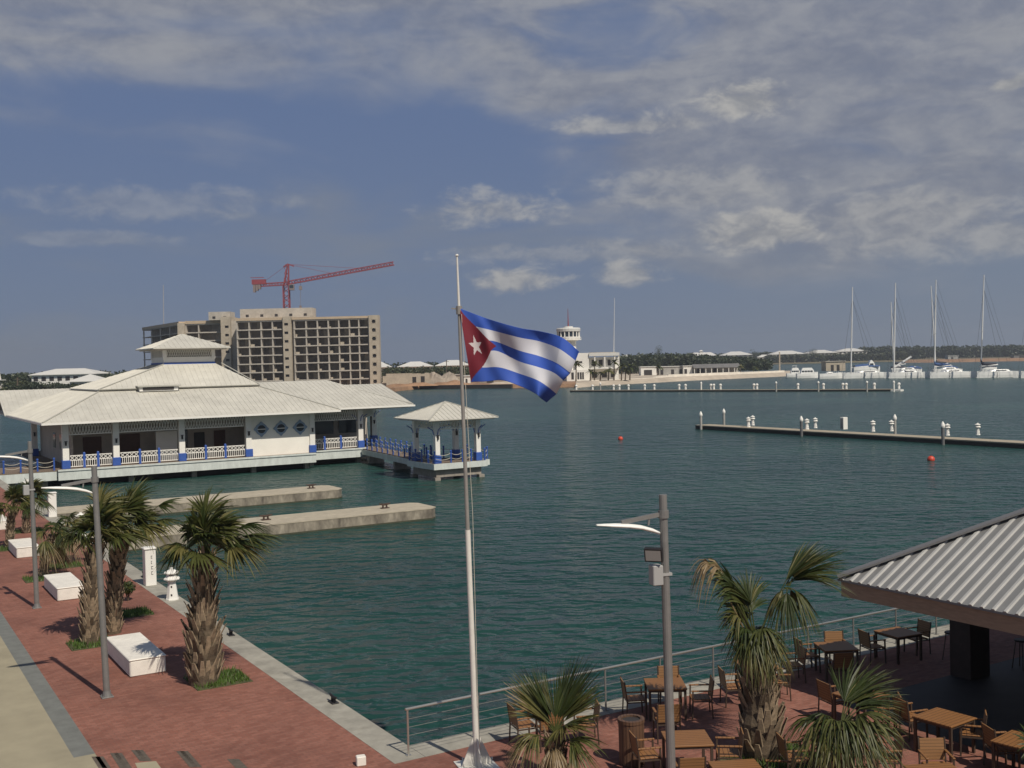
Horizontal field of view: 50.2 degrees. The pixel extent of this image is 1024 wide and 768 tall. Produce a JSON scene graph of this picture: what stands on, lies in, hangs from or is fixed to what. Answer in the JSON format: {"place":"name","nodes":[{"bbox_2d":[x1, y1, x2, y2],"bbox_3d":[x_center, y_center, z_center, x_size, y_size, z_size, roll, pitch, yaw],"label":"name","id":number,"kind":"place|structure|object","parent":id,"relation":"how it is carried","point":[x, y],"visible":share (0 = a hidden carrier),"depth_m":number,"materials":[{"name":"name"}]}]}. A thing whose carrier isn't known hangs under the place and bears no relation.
{"place":"outdoors","nodes":[
{"label":"outdoors","id":0,"kind":"place"},
{"bbox_2d":[0,636,97,767],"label":"path","id":1,"kind":"structure","parent":0,"point":[30,737],"depth_m":26.01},
{"bbox_2d":[65,635,108,650],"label":"grass","id":2,"kind":"structure","parent":0,"point":[76,645],"depth_m":33.84,"materials":[{"name":"plant"}]},
{"bbox_2d":[55,482,153,644],"bbox_3d":[-12.719,5.593,34.487,3.050,5.036,2.636,-1,1,23],"label":"palm tree","id":3,"kind":"object","parent":2,"relation":"on","point":[112,530],"visible":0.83,"depth_m":34.12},
{"bbox_2d":[121,605,154,618],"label":"grass","id":4,"kind":"structure","parent":0,"point":[135,612],"depth_m":38.19,"materials":[{"name":"plant"}]},
{"bbox_2d":[183,665,252,690],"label":"grass","id":5,"kind":"structure","parent":0,"point":[230,677],"depth_m":29.70,"materials":[{"name":"plant"}]},
{"bbox_2d":[153,485,286,686],"bbox_3d":[-7.948,5.425,29.701,3.684,5.338,2.903,-1,1,0],"label":"palm tree","id":6,"kind":"object","parent":5,"relation":"on","point":[211,523],"visible":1,"depth_m":29.36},
{"bbox_2d":[383,373,429,385],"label":"ruined building","id":7,"kind":"structure","parent":0,"point":[400,378],"depth_m":428.03,"materials":[{"name":"concrete"}]},
{"bbox_2d":[382,381,575,391],"bbox_3d":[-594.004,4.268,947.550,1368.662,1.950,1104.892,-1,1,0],"label":"shore","id":8,"kind":"structure","parent":0,"point":[563,384],"depth_m":407.82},
{"bbox_2d":[0,370,126,385],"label":"woodland","id":9,"kind":"object","parent":8,"relation":"on","point":[22,376],"visible":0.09,"depth_m":474.50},
{"bbox_2d":[28,368,111,386],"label":"house","id":10,"kind":"structure","parent":8,"relation":"on","point":[62,376],"depth_m":440.97,"materials":[{"name":"grey"}]},
{"bbox_2d":[66,374,103,384],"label":"house","id":11,"kind":"structure","parent":8,"relation":"on","point":[85,379],"depth_m":416.56,"materials":[{"name":"grey"}]},
{"bbox_2d":[142,308,381,384],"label":"hotel block","id":12,"kind":"structure","parent":8,"relation":"on","point":[284,344],"depth_m":434.30,"materials":[{"name":"grey concrete"}]},
{"bbox_2d":[250,261,393,307],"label":"tower crane","id":13,"kind":"object","parent":8,"relation":"on","point":[257,284],"visible":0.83,"depth_m":445.70,"materials":[{"name":"red"}]},
{"bbox_2d":[381,365,469,381],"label":"woodland","id":14,"kind":"object","parent":8,"relation":"on","point":[441,371],"visible":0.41,"depth_m":473.05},
{"bbox_2d":[424,371,459,383],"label":"rubble heap","id":15,"kind":"object","parent":8,"relation":"on","point":[445,377],"visible":0.66,"depth_m":429.11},
{"bbox_2d":[556,318,619,380],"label":"control building","id":16,"kind":"structure","parent":8,"relation":"on","point":[570,334],"depth_m":445.49,"materials":[{"name":"paint"}]},
{"bbox_2d":[0,361,1023,744],"bbox_3d":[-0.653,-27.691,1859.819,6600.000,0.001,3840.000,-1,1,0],"label":"water","id":17,"kind":"structure","parent":0,"point":[370,623],"depth_m":63.52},
{"bbox_2d":[45,484,341,521],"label":"finger pier","id":18,"kind":"structure","parent":17,"relation":"in","point":[309,492],"depth_m":77.33,"materials":[{"name":"concrete"}]},
{"bbox_2d":[0,334,414,487],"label":"pavilion","id":19,"kind":"structure","parent":17,"relation":"in","point":[182,405],"depth_m":102.71,"materials":[{"name":"white wood"}]},
{"bbox_2d":[83,436,101,462],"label":"door","id":20,"kind":"structure","parent":19,"relation":"in","point":[91,445],"depth_m":99.37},
{"bbox_2d":[119,433,139,460],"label":"door","id":21,"kind":"structure","parent":19,"relation":"in","point":[127,442],"depth_m":101.06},
{"bbox_2d":[194,432,204,455],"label":"door","id":22,"kind":"structure","parent":19,"relation":"in","point":[199,437],"depth_m":104.42,"materials":[{"name":"grey"}]},
{"bbox_2d":[214,430,225,454],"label":"door","id":23,"kind":"structure","parent":19,"relation":"in","point":[219,435],"depth_m":105.42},
{"bbox_2d":[315,418,333,433],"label":"window","id":24,"kind":"structure","parent":19,"relation":"in","point":[321,427],"depth_m":118.42,"materials":[{"name":"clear glass"}]},
{"bbox_2d":[338,417,355,432],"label":"window","id":25,"kind":"structure","parent":19,"relation":"in","point":[345,426],"depth_m":119.80,"materials":[{"name":"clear glass"}]},
{"bbox_2d":[87,503,435,550],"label":"finger pier","id":26,"kind":"structure","parent":17,"relation":"in","point":[316,521],"depth_m":65.56,"materials":[{"name":"concrete"}]},
{"bbox_2d":[349,434,432,469],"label":"footbridge","id":27,"kind":"object","parent":17,"relation":"in","point":[380,454],"visible":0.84,"depth_m":103.79,"materials":[{"name":"white wood"}]},
{"bbox_2d":[394,401,498,480],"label":"kiosk","id":28,"kind":"object","parent":17,"relation":"in","point":[436,465],"visible":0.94,"depth_m":92.45,"materials":[{"name":"white wood"}]},
{"bbox_2d":[419,384,512,388],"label":"quay wall","id":29,"kind":"structure","parent":17,"relation":"in","point":[470,386],"depth_m":412.74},
{"bbox_2d":[570,389,903,391],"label":"floating pier","id":30,"kind":"structure","parent":17,"relation":"on","point":[761,390],"depth_m":302.92,"materials":[{"name":"white paint"}]},
{"bbox_2d":[695,424,1023,448],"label":"floating pier","id":31,"kind":"structure","parent":17,"relation":"on","point":[929,439],"depth_m":123.49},
{"bbox_2d":[842,287,884,378],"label":"catamaran","id":32,"kind":"object","parent":17,"relation":"on","point":[865,374],"visible":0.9,"depth_m":434.75,"materials":[{"name":"white plastic"}]},
{"bbox_2d":[852,360,879,371],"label":"motor boat","id":33,"kind":"object","parent":17,"relation":"on","point":[871,363],"visible":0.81,"depth_m":570.77,"materials":[{"name":"white plastic"}]},
{"bbox_2d":[884,283,923,377],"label":"catamaran","id":34,"kind":"object","parent":17,"relation":"on","point":[906,374],"visible":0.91,"depth_m":421.16,"materials":[{"name":"white plastic"}]},
{"bbox_2d":[928,287,961,371],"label":"catamaran","id":35,"kind":"object","parent":17,"relation":"on","point":[941,369],"visible":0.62,"depth_m":477.46,"materials":[{"name":"white plastic"}]},
{"bbox_2d":[923,281,969,377],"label":"catamaran","id":36,"kind":"object","parent":17,"relation":"on","point":[951,374],"visible":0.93,"depth_m":408.61,"materials":[{"name":"white plastic"}]},
{"bbox_2d":[970,275,1012,377],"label":"catamaran","id":37,"kind":"object","parent":17,"relation":"on","point":[994,373],"visible":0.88,"depth_m":396.01,"materials":[{"name":"white plastic"}]},
{"bbox_2d":[0,487,1023,767],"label":"promenade","id":38,"kind":"structure","parent":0,"point":[260,721],"depth_m":27.24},
{"bbox_2d":[0,545,9,551],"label":"grass","id":39,"kind":"structure","parent":38,"relation":"on","point":[4,548],"depth_m":52.83,"materials":[{"name":"plant"}]},
{"bbox_2d":[0,482,44,546],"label":"palm tree","id":40,"kind":"object","parent":39,"relation":"on","point":[12,493],"visible":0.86,"depth_m":53.27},
{"bbox_2d":[0,441,41,608],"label":"street lamp","id":41,"kind":"object","parent":38,"relation":"on","point":[29,489],"visible":1,"depth_m":39.49,"materials":[{"name":"metal"}]},
{"bbox_2d":[8,538,37,557],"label":"block bench","id":42,"kind":"object","parent":38,"relation":"on","point":[20,548],"visible":0.78,"depth_m":50.91,"materials":[{"name":"white paint"}]},
{"bbox_2d":[7,477,56,533],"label":"palm tree","id":43,"kind":"object","parent":38,"relation":"on","point":[26,522],"visible":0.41,"depth_m":58.20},
{"bbox_2d":[36,518,77,576],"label":"palm tree","id":44,"kind":"object","parent":38,"relation":"on","point":[46,549],"visible":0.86,"depth_m":45.46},
{"bbox_2d":[43,572,83,600],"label":"block bench","id":45,"kind":"object","parent":38,"relation":"on","point":[61,586],"visible":0.81,"depth_m":41.42,"materials":[{"name":"white paint"}]},
{"bbox_2d":[48,511,85,562],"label":"palm tree","id":46,"kind":"object","parent":38,"relation":"on","point":[67,523],"visible":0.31,"depth_m":48.81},
{"bbox_2d":[41,466,113,698],"bbox_3d":[-11.214,5.173,28.232,1.583,6.052,0.318,-2,1,-28],"label":"street lamp","id":47,"kind":"object","parent":38,"relation":"on","point":[94,481],"visible":1,"depth_m":28.45,"materials":[{"name":"metal"}]},
{"bbox_2d":[107,632,165,676],"bbox_3d":[-10.991,7.873,31.916,1.020,0.495,3.190,-2,1,-31],"label":"block bench","id":48,"kind":"object","parent":38,"relation":"on","point":[135,654],"visible":0.9,"depth_m":31.11,"materials":[{"name":"white paint"}]},
{"bbox_2d":[92,476,184,634],"bbox_3d":[-12.114,5.546,35.662,3.069,5.056,2.537,-1,1,13],"label":"palm tree","id":49,"kind":"object","parent":38,"relation":"on","point":[137,502],"visible":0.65,"depth_m":35.39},
{"bbox_2d":[92,750,247,767],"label":"paving inlay","id":50,"kind":"object","parent":38,"relation":"on","point":[187,757],"visible":1,"depth_m":23.85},
{"bbox_2d":[451,254,499,767],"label":"flagpole","id":51,"kind":"object","parent":38,"relation":"on","point":[476,756],"visible":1,"depth_m":22.95,"materials":[{"name":"white metal"}]},
{"bbox_2d":[460,309,578,402],"bbox_3d":[0.178,-0.606,22.877,2.481,2.021,0.630,-1,1,6],"label":"national flag","id":52,"kind":"object","parent":51,"relation":"attached to","point":[540,364],"visible":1,"depth_m":22.83,"materials":[{"name":"multicoloured fabric"}]},
{"bbox_2d":[507,702,537,742],"bbox_3d":[0.231,7.555,24.318,0.547,0.903,0.562,-2,1,-20],"label":"terrace chair","id":53,"kind":"object","parent":38,"relation":"on","point":[527,724],"visible":0.73,"depth_m":24.21,"materials":[{"name":"brown wood"}]},
{"bbox_2d":[535,712,563,752],"bbox_3d":[0.829,7.547,24.011,0.562,0.903,0.547,-2,1,-10],"label":"terrace chair","id":54,"kind":"object","parent":38,"relation":"on","point":[540,727],"visible":0.41,"depth_m":23.77,"materials":[{"name":"brown wood"}]},
{"bbox_2d":[500,653,610,767],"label":"palm tree","id":55,"kind":"object","parent":38,"relation":"on","point":[536,702],"visible":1,"depth_m":21.08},
{"bbox_2d":[573,697,599,744],"bbox_3d":[1.664,7.520,24.364,0.547,0.903,0.562,-1,1,-5],"label":"terrace chair","id":56,"kind":"object","parent":38,"relation":"on","point":[596,711],"visible":0.54,"depth_m":24.23,"materials":[{"name":"brown wood"}]},
{"bbox_2d":[617,714,644,767],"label":"litter bin","id":57,"kind":"object","parent":38,"relation":"on","point":[634,723],"visible":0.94,"depth_m":22.76,"materials":[{"name":"brown wood"}]},
{"bbox_2d":[620,676,647,719],"bbox_3d":[2.889,7.458,26.019,0.547,0.903,0.562,-1,1,-5],"label":"terrace chair","id":58,"kind":"object","parent":38,"relation":"on","point":[631,699],"visible":0.98,"depth_m":25.93,"materials":[{"name":"brown wood"}]},
{"bbox_2d":[596,494,675,767],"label":"street lamp","id":59,"kind":"object","parent":38,"relation":"on","point":[660,575],"visible":1,"depth_m":19.66,"materials":[{"name":"metal"}]},
{"bbox_2d":[628,729,661,767],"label":"terrace chair","id":60,"kind":"object","parent":38,"relation":"on","point":[644,753],"visible":1,"depth_m":22.20,"materials":[{"name":"brown wood"}]},
{"bbox_2d":[643,677,686,720],"bbox_3d":[3.658,7.513,26.099,0.920,0.752,0.920,-1,1,0],"label":"terrace table","id":61,"kind":"object","parent":38,"relation":"on","point":[653,685],"visible":0.91,"depth_m":25.81,"materials":[{"name":"brown wood"}]},
{"bbox_2d":[652,703,680,743],"bbox_3d":[3.445,7.479,24.341,0.562,0.903,0.547,-1,1,-4],"label":"terrace chair","id":62,"kind":"object","parent":38,"relation":"on","point":[660,714],"visible":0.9,"depth_m":24.11,"materials":[{"name":"brown wood"}]},
{"bbox_2d":[657,665,681,704],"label":"terrace chair","id":63,"kind":"object","parent":38,"relation":"on","point":[660,672],"visible":0.3,"depth_m":27.06,"materials":[{"name":"brown wood"}]},
{"bbox_2d":[661,729,713,767],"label":"terrace table","id":64,"kind":"object","parent":38,"relation":"on","point":[691,739],"visible":0.74,"depth_m":22.24,"materials":[{"name":"brown wood"}]},
{"bbox_2d":[676,756,705,767],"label":"terrace chair","id":65,"kind":"object","parent":38,"relation":"on","point":[698,762],"visible":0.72,"depth_m":20.84,"materials":[{"name":"brown wood"}]},
{"bbox_2d":[689,674,714,718],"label":"terrace chair","id":66,"kind":"object","parent":38,"relation":"on","point":[695,698],"visible":1,"depth_m":25.84,"materials":[{"name":"brown wood"}]},
{"bbox_2d":[715,726,743,760],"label":"terrace chair","id":67,"kind":"object","parent":38,"relation":"on","point":[728,752],"visible":0.95,"depth_m":22.21,"materials":[{"name":"brown wood"}]},
{"bbox_2d":[717,665,741,707],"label":"terrace chair","id":68,"kind":"object","parent":38,"relation":"on","point":[727,687],"visible":0.66,"depth_m":26.72,"materials":[{"name":"brown wood"}]},
{"bbox_2d":[708,759,761,767],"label":"terrace table","id":69,"kind":"object","parent":38,"relation":"on","point":[746,763],"visible":1,"depth_m":20.81,"materials":[{"name":"brown wood"}]},
{"bbox_2d":[720,738,829,767],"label":"grass","id":70,"kind":"structure","parent":38,"relation":"on","point":[762,764],"depth_m":22.77,"materials":[{"name":"plant"}]},
{"bbox_2d":[689,539,856,762],"bbox_3d":[5.569,5.601,23.289,3.630,4.608,2.012,-1,1,0],"label":"palm tree","id":71,"kind":"object","parent":70,"relation":"on","point":[759,650],"visible":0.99,"depth_m":22.97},
{"bbox_2d":[773,659,791,700],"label":"terrace chair","id":72,"kind":"object","parent":38,"relation":"on","point":[780,682],"visible":0.53,"depth_m":27.02,"materials":[{"name":"brown wood"}]},
{"bbox_2d":[775,730,810,767],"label":"terrace chair","id":73,"kind":"object","parent":38,"relation":"on","point":[781,745],"visible":0.72,"depth_m":21.89,"materials":[{"name":"brown wood"}]},
{"bbox_2d":[780,643,806,682],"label":"terrace chair","id":74,"kind":"object","parent":38,"relation":"on","point":[801,659],"visible":0.65,"depth_m":28.48,"materials":[{"name":"brown wood"}]},
{"bbox_2d":[793,637,820,673],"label":"terrace chair","id":75,"kind":"object","parent":38,"relation":"on","point":[811,654],"visible":0.54,"depth_m":29.30,"materials":[{"name":"brown wood"}]},
{"bbox_2d":[816,678,849,718],"bbox_3d":[7.495,7.358,25.569,0.547,0.903,0.562,-2,1,-20],"label":"terrace chair","id":76,"kind":"object","parent":38,"relation":"on","point":[824,691],"visible":0.76,"depth_m":25.45,"materials":[{"name":"brown wood"}]},
{"bbox_2d":[823,630,845,663],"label":"terrace chair","id":77,"kind":"object","parent":38,"relation":"on","point":[833,635],"visible":0.3,"depth_m":30.09,"materials":[{"name":"brown wood"}]},
{"bbox_2d":[813,641,858,678],"bbox_3d":[8.623,7.335,29.093,0.920,0.752,0.920,-1,1,-4],"label":"terrace table","id":78,"kind":"object","parent":38,"relation":"on","point":[828,647],"visible":0.88,"depth_m":28.92,"materials":[{"name":"brown wood"}]},
{"bbox_2d":[825,651,853,684],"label":"terrace chair","id":79,"kind":"object","parent":38,"relation":"on","point":[838,660],"visible":0.82,"depth_m":27.95,"materials":[{"name":"brown wood"}]},
{"bbox_2d":[777,656,910,767],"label":"palm tree","id":80,"kind":"object","parent":38,"relation":"on","point":[843,741],"visible":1,"depth_m":20.36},
{"bbox_2d":[832,690,889,733],"bbox_3d":[7.962,7.434,24.939,0.920,0.752,0.920,-2,1,-35],"label":"terrace table","id":81,"kind":"object","parent":38,"relation":"on","point":[836,694],"visible":0.23,"depth_m":25.00,"materials":[{"name":"brown wood"}]},
{"bbox_2d":[857,628,886,664],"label":"terrace chair","id":82,"kind":"object","parent":38,"relation":"on","point":[864,639],"visible":1,"depth_m":30.03,"materials":[{"name":"brown wood"}]},
{"bbox_2d":[871,731,903,767],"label":"terrace chair","id":83,"kind":"object","parent":38,"relation":"on","point":[897,753],"visible":0.48,"depth_m":21.64,"materials":[{"name":"brown wood"}]},
{"bbox_2d":[874,626,922,664],"bbox_3d":[10.732,7.259,30.400,0.920,0.752,0.920,-2,1,-25],"label":"terrace table","id":84,"kind":"object","parent":38,"relation":"on","point":[897,633],"visible":0.97,"depth_m":30.19,"materials":[{"name":"brown wood"}]},
{"bbox_2d":[891,694,927,741],"bbox_3d":[8.791,7.356,24.185,0.547,0.903,0.562,-2,1,-18],"label":"terrace chair","id":85,"kind":"object","parent":38,"relation":"on","point":[907,715],"visible":0.8,"depth_m":24.02,"materials":[{"name":"brown wood"}]},
{"bbox_2d":[903,618,931,655],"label":"terrace chair","id":86,"kind":"object","parent":38,"relation":"on","point":[923,627],"visible":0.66,"depth_m":30.90,"materials":[{"name":"brown wood"}]},
{"bbox_2d":[904,762,956,767],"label":"terrace table","id":87,"kind":"object","parent":38,"relation":"on","point":[941,765],"visible":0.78,"depth_m":20.48,"materials":[{"name":"brown wood"}]},
{"bbox_2d":[842,656,1023,763],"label":"bar floor","id":88,"kind":"structure","parent":38,"relation":"on","point":[997,693],"depth_m":26.77,"materials":[{"name":"tile"}]},
{"bbox_2d":[837,508,1023,679],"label":"terrace bar","id":89,"kind":"object","parent":88,"relation":"on","point":[968,583],"visible":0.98,"depth_m":25.28,"materials":[{"name":"metal"}]},
{"bbox_2d":[917,737,955,765],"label":"terrace chair","id":90,"kind":"object","parent":38,"relation":"on","point":[932,749],"visible":0.89,"depth_m":21.56,"materials":[{"name":"brown wood"}]},
{"bbox_2d":[912,707,975,762],"bbox_3d":[9.181,7.440,23.235,0.920,0.752,0.920,-2,1,-36],"label":"terrace table","id":91,"kind":"object","parent":38,"relation":"on","point":[938,718],"visible":0.97,"depth_m":23.14,"materials":[{"name":"brown wood"}]},
{"bbox_2d":[959,708,987,757],"bbox_3d":[9.749,7.354,23.134,0.547,0.903,0.562,-1,1,20],"label":"terrace chair","id":92,"kind":"object","parent":38,"relation":"on","point":[966,732],"visible":0.61,"depth_m":22.97,"materials":[{"name":"brown wood"}]},
{"bbox_2d":[980,721,1020,767],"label":"terrace chair","id":93,"kind":"object","parent":38,"relation":"on","point":[988,733],"visible":0.63,"depth_m":22.18,"materials":[{"name":"brown wood"}]},
{"bbox_2d":[990,730,1023,767],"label":"terrace table","id":94,"kind":"object","parent":38,"relation":"on","point":[1007,740],"visible":0.96,"depth_m":21.73,"materials":[{"name":"brown wood"}]},
{"bbox_2d":[0,0,1023,374],"label":"sky","id":95,"kind":"structure","parent":0,"point":[727,173],"materials":[{"name":"blue"}]},
{"bbox_2d":[576,370,799,387],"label":"beach","id":96,"kind":"structure","parent":0,"point":[648,379],"depth_m":468.97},
{"bbox_2d":[592,370,783,380],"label":"sea wall","id":97,"kind":"structure","parent":96,"relation":"on","point":[702,374],"depth_m":494.23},
{"bbox_2d":[616,352,773,373],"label":"woodland","id":98,"kind":"object","parent":96,"relation":"on","point":[672,359],"visible":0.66,"depth_m":615.70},
{"bbox_2d":[692,363,739,373],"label":"shed","id":99,"kind":"structure","parent":96,"relation":"on","point":[711,368],"depth_m":549.46,"materials":[{"name":"grey"}]},
{"bbox_2d":[622,357,1009,366],"bbox_3d":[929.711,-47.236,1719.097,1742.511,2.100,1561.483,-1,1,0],"label":"shore","id":100,"kind":"structure","parent":0,"point":[884,360],"depth_m":1242.69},
{"bbox_2d":[709,351,909,362],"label":"woodland","id":101,"kind":"object","parent":100,"relation":"on","point":[817,357],"visible":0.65,"depth_m":1257.00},
{"bbox_2d":[821,361,844,370],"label":"shed","id":102,"kind":"structure","parent":100,"relation":"on","point":[832,365],"depth_m":545.00,"materials":[{"name":"concrete"}]},
{"bbox_2d":[858,344,1023,358],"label":"woodland","id":103,"kind":"object","parent":100,"relation":"on","point":[922,352],"visible":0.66,"depth_m":1333.77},
{"bbox_2d":[905,358,1023,362],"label":"sand bank","id":104,"kind":"structure","parent":0,"point":[972,360],"depth_m":997.85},
{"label":"quay","id":105,"kind":"structure","parent":0,"visible":0},
{"bbox_2d":[0,611,94,757],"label":"path border","id":106,"kind":"object","parent":105,"relation":"on","point":[73,737],"visible":1,"depth_m":28.77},
{"bbox_2d":[0,479,949,763],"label":"coping","id":107,"kind":"object","parent":105,"relation":"on","point":[374,737],"visible":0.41,"depth_m":27.60,"materials":[{"name":"concrete"}]},
{"bbox_2d":[47,492,56,517],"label":"service pedestal","id":108,"kind":"object","parent":107,"relation":"on","point":[52,501],"visible":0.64,"depth_m":64.38,"materials":[{"name":"white paint"}]},
{"bbox_2d":[141,546,156,585],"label":"service pedestal","id":109,"kind":"object","parent":107,"relation":"on","point":[149,563],"visible":0.94,"depth_m":43.17,"materials":[{"name":"white paint"}]},
{"bbox_2d":[164,567,179,600],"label":"lighthouse pedestal","id":110,"kind":"object","parent":107,"relation":"on","point":[172,593],"visible":0.84,"depth_m":40.36,"materials":[{"name":"white paint"}]},
{"bbox_2d":[405,608,948,756],"bbox_3d":[7.703,7.195,29.837,23.455,1.054,0.110,-2,1,-31],"label":"railing","id":111,"kind":"object","parent":107,"relation":"on","point":[552,679],"visible":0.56,"depth_m":26.87,"materials":[{"name":"silver metal"}]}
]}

